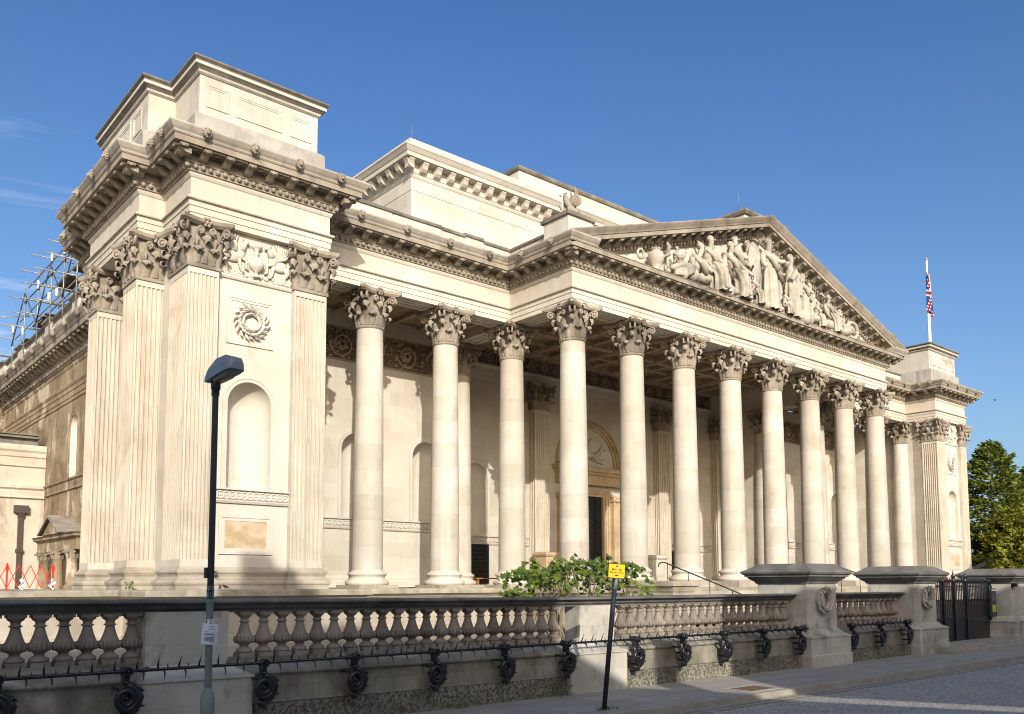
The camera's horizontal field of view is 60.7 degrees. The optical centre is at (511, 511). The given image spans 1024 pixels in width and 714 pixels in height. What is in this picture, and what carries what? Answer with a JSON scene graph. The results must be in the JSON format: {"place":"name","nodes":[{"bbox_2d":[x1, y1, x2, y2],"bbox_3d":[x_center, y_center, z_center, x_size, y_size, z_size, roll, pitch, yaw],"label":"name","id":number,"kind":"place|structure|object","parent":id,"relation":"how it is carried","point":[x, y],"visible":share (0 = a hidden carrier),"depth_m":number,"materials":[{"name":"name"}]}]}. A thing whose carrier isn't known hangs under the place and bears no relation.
{"place":"outdoors","nodes":[
{"label":"outdoors","id":0,"kind":"place"},
{"bbox_2d":[0,630,625,667],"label":"forecourt","id":1,"kind":"structure","parent":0,"point":[74,654],"depth_m":25.47,"materials":[{"name":"grey stone"}]},
{"bbox_2d":[0,52,983,645],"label":"museum building","id":2,"kind":"structure","parent":1,"relation":"on","point":[456,376],"depth_m":37.45,"materials":[{"name":"stone"}]},
{"bbox_2d":[18,578,25,589],"bbox_3d":[-14.848,2.211,26.517,0.197,0.359,0.100,4,-6,-40],"label":"barrier foot","id":3,"kind":"object","parent":2,"relation":"on","point":[22,584],"visible":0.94,"depth_m":26.52,"materials":[{"name":"white paint"}]},
{"bbox_2d":[0,431,46,588],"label":"annex building","id":4,"kind":"structure","parent":2,"relation":"on","point":[22,469],"depth_m":42.23,"materials":[{"name":"beige stone"}]},
{"bbox_2d":[0,563,54,589],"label":"folding barrier","id":5,"kind":"object","parent":2,"relation":"on","point":[7,568],"visible":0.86,"depth_m":26.82,"materials":[{"name":"red plastic"}]},
{"bbox_2d":[0,237,83,364],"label":"scaffolding","id":6,"kind":"object","parent":2,"relation":"on","point":[68,282],"visible":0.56,"depth_m":41.97,"materials":[{"name":"metal"}]},
{"bbox_2d":[48,578,55,589],"bbox_3d":[-14.237,2.256,27.076,0.208,0.359,0.100,4,-6,-40],"label":"barrier foot","id":7,"kind":"object","parent":2,"relation":"on","point":[52,583],"visible":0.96,"depth_m":27.08,"materials":[{"name":"white paint"}]},
{"bbox_2d":[124,581,133,589],"bbox_3d":[-11.776,2.285,26.920,0.303,0.296,0.154,4,-6,-40],"label":"weed","id":8,"kind":"object","parent":2,"relation":"on","point":[131,584],"visible":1,"depth_m":26.92,"materials":[{"name":"green plant"}]},
{"bbox_2d":[471,544,488,583],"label":"grille door","id":9,"kind":"structure","parent":2,"relation":"in","point":[479,552],"depth_m":47.01,"materials":[{"name":"brown metal"}]},
{"bbox_2d":[473,578,496,584],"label":"bench","id":10,"kind":"object","parent":2,"relation":"on","point":[476,580],"visible":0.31,"depth_m":41.88,"materials":[{"name":"orange wood"}]},
{"bbox_2d":[559,188,581,212],"bbox_3d":[2.434,-12.775,36.403,1.036,1.397,0.535,2,-5,-26],"label":"griffin statue","id":11,"kind":"object","parent":2,"relation":"on","point":[573,202],"visible":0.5,"depth_m":36.28,"materials":[{"name":"stone"}]},
{"bbox_2d":[588,497,601,577],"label":"bronze door","id":12,"kind":"structure","parent":2,"relation":"in","point":[594,503],"depth_m":53.11,"materials":[{"name":"black metal"}]},
{"bbox_2d":[672,551,673,574],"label":"grille door","id":13,"kind":"structure","parent":2,"relation":"in","point":[672,551],"depth_m":57.43,"materials":[{"name":"brown metal"}]},
{"bbox_2d":[658,562,741,593],"bbox_3d":[7.466,3.268,33.724,0.051,2.746,4.684,4,-6,-40],"label":"handrail","id":14,"kind":"object","parent":2,"relation":"on","point":[697,576],"visible":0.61,"depth_m":34.10,"materials":[{"name":"metal"}]},
{"bbox_2d":[924,258,931,341],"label":"flagpole","id":15,"kind":"object","parent":2,"relation":"on","point":[928,318],"visible":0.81,"depth_m":64.81,"materials":[{"name":"white metal"}]},
{"bbox_2d":[926,272,933,316],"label":"flag","id":16,"kind":"object","parent":15,"relation":"hanging from","point":[929,306],"visible":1,"depth_m":64.89,"materials":[{"name":"multicoloured fabric"}]},
{"bbox_2d":[972,559,991,568],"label":"stone lion","id":17,"kind":"object","parent":2,"relation":"on","point":[983,564],"visible":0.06,"depth_m":64.17},
{"bbox_2d":[497,553,659,639],"bbox_3d":[2.148,2.431,22.852,5.789,2.729,1.675,4,-6,-40],"label":"fig bush","id":18,"kind":"object","parent":1,"relation":"on","point":[553,570],"visible":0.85,"depth_m":22.08,"materials":[{"name":"green plant"}]},
{"bbox_2d":[968,496,982,564],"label":"conifer tree","id":19,"kind":"object","parent":1,"relation":"on","point":[973,525],"visible":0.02,"depth_m":67.35,"materials":[{"name":"green plant"}]},
{"bbox_2d":[967,439,1023,564],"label":"tree","id":20,"kind":"object","parent":1,"relation":"on","point":[990,451],"visible":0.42,"depth_m":68.56,"materials":[{"name":"green plant"}]},
{"bbox_2d":[970,503,1023,567],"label":"conifer tree","id":21,"kind":"object","parent":1,"relation":"on","point":[1001,526],"visible":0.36,"depth_m":64.67,"materials":[{"name":"green plant"}]},
{"bbox_2d":[987,529,1023,568],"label":"conifer tree","id":22,"kind":"object","parent":1,"relation":"on","point":[1011,547],"visible":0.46,"depth_m":60.34,"materials":[{"name":"green plant"}]},
{"bbox_2d":[998,466,1023,508],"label":"conifer tree","id":23,"kind":"object","parent":1,"relation":"on","point":[1021,470],"visible":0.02,"depth_m":71.39,"materials":[{"name":"green plant"}]},
{"bbox_2d":[0,0,1023,554],"label":"sky","id":24,"kind":"structure","parent":0,"point":[886,137],"materials":[{"name":"blue"}]},
{"bbox_2d":[407,646,1023,713],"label":"pavement","id":25,"kind":"structure","parent":0,"point":[631,698],"depth_m":16.18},
{"bbox_2d":[200,355,243,713],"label":"street lamp","id":26,"kind":"object","parent":25,"relation":"on","point":[223,369],"visible":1,"depth_m":10.03,"materials":[{"name":"metal"}]},
{"bbox_2d":[201,623,217,644],"bbox_3d":[-3.432,1.393,9.928,0.188,0.247,0.032,1,-5,-19],"label":"paper notice","id":27,"kind":"object","parent":26,"relation":"attached to","point":[209,634],"visible":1,"depth_m":9.92,"materials":[{"name":"white paper"}]},
{"bbox_2d":[206,586,214,601],"bbox_3d":[-3.450,0.945,10.009,0.094,0.180,0.098,4,-6,-40],"label":"route plate","id":28,"kind":"object","parent":26,"relation":"attached to","point":[210,590],"visible":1,"depth_m":9.97,"materials":[{"name":"black paint"}]},
{"bbox_2d":[0,596,628,713],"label":"balustrade","id":29,"kind":"object","parent":25,"relation":"on","point":[168,632],"visible":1,"depth_m":12.17,"materials":[{"name":"stone"}]},
{"bbox_2d":[0,622,808,713],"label":"spiked rail","id":30,"kind":"object","parent":29,"relation":"attached to","point":[268,683],"visible":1,"depth_m":12.34,"materials":[{"name":"black metal"}]},
{"bbox_2d":[445,699,476,708],"bbox_3d":[-0.795,2.984,13.451,0.624,0.133,0.108,4,-6,-40],"label":"weed","id":31,"kind":"object","parent":25,"relation":"on","point":[464,706],"visible":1,"depth_m":13.48,"materials":[{"name":"green plant"}]},
{"bbox_2d":[550,678,572,696],"bbox_3d":[0.842,3.002,14.902,0.503,0.316,0.122,4,-6,-40],"label":"weed","id":32,"kind":"object","parent":25,"relation":"on","point":[561,688],"visible":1,"depth_m":14.86,"materials":[{"name":"green plant"}]},
{"bbox_2d":[602,563,624,709],"bbox_3d":[1.545,1.955,13.331,0.396,2.321,0.131,0,-5,-2],"label":"parking sign","id":33,"kind":"object","parent":25,"relation":"on","point":[616,572],"visible":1,"depth_m":13.35,"materials":[{"name":"metal"}]},
{"bbox_2d":[614,593,801,687],"bbox_3d":[4.232,2.642,18.384,6.058,1.774,0.725,4,-6,-40],"label":"balustrade","id":34,"kind":"object","parent":25,"relation":"on","point":[662,664],"visible":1,"depth_m":17.94,"materials":[{"name":"stone"}]},
{"bbox_2d":[724,685,778,691],"bbox_3d":[4.371,3.231,15.923,0.870,0.029,0.620,4,-6,-40],"label":"manhole cover","id":35,"kind":"object","parent":25,"relation":"on","point":[751,688],"visible":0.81,"depth_m":15.89,"materials":[{"name":"metal"}]},
{"bbox_2d":[740,563,852,668],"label":"gate pier","id":36,"kind":"structure","parent":25,"relation":"on","point":[811,605],"depth_m":20.39,"materials":[{"name":"stone"}]},
{"bbox_2d":[836,592,911,661],"bbox_3d":[9.069,2.974,22.499,4.020,1.774,0.725,4,-6,-40],"label":"balustrade","id":37,"kind":"object","parent":25,"relation":"on","point":[868,647],"visible":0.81,"depth_m":22.52,"materials":[{"name":"stone"}]},
{"bbox_2d":[847,617,913,649],"bbox_3d":[9.281,3.042,22.030,3.199,0.731,0.283,4,-6,-40],"label":"spiked rail","id":38,"kind":"object","parent":37,"relation":"attached to","point":[882,636],"visible":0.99,"depth_m":21.91,"materials":[{"name":"black metal"}]},
{"bbox_2d":[852,566,950,655],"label":"gate pier","id":39,"kind":"structure","parent":25,"relation":"on","point":[916,602],"depth_m":23.83,"materials":[{"name":"stone"}]},
{"bbox_2d":[935,637,1023,654],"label":"gate steps","id":40,"kind":"structure","parent":25,"relation":"on","point":[971,646],"depth_m":25.20,"materials":[{"name":"stone"}]},
{"bbox_2d":[935,569,992,641],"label":"iron gate","id":41,"kind":"structure","parent":40,"relation":"on","point":[970,619],"depth_m":26.96,"materials":[{"name":"black metal"}]},
{"bbox_2d":[955,568,1023,638],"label":"gate pier","id":42,"kind":"structure","parent":25,"relation":"on","point":[1008,585],"depth_m":28.04,"materials":[{"name":"stone"}]},
{"bbox_2d":[989,588,996,616],"bbox_3d":[15.289,2.898,27.804,0.380,0.900,0.070,4,-6,-40],"label":"notice board","id":43,"kind":"object","parent":42,"relation":"attached to","point":[992,601],"visible":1,"depth_m":27.73,"materials":[{"name":"white paint"}]},
{"bbox_2d":[666,660,1023,713],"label":"road","id":44,"kind":"structure","parent":0,"point":[998,690],"depth_m":15.31,"materials":[{"name":"grey asphalt"}]},
{"bbox_2d":[679,661,1023,713],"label":"road line","id":45,"kind":"object","parent":44,"relation":"on","point":[837,689],"visible":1,"depth_m":16.29,"materials":[{"name":"paint"}]},
{"bbox_2d":[697,663,1022,713],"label":"road line","id":46,"kind":"object","parent":44,"relation":"on","point":[851,689],"visible":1,"depth_m":16.43,"materials":[{"name":"paint"}]},
{"label":"ground","id":47,"kind":"structure","parent":0,"visible":0},
{"bbox_2d":[604,655,1023,713],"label":"kerb","id":48,"kind":"structure","parent":47,"relation":"on","point":[685,706],"depth_m":16.13,"materials":[{"name":"stone"}]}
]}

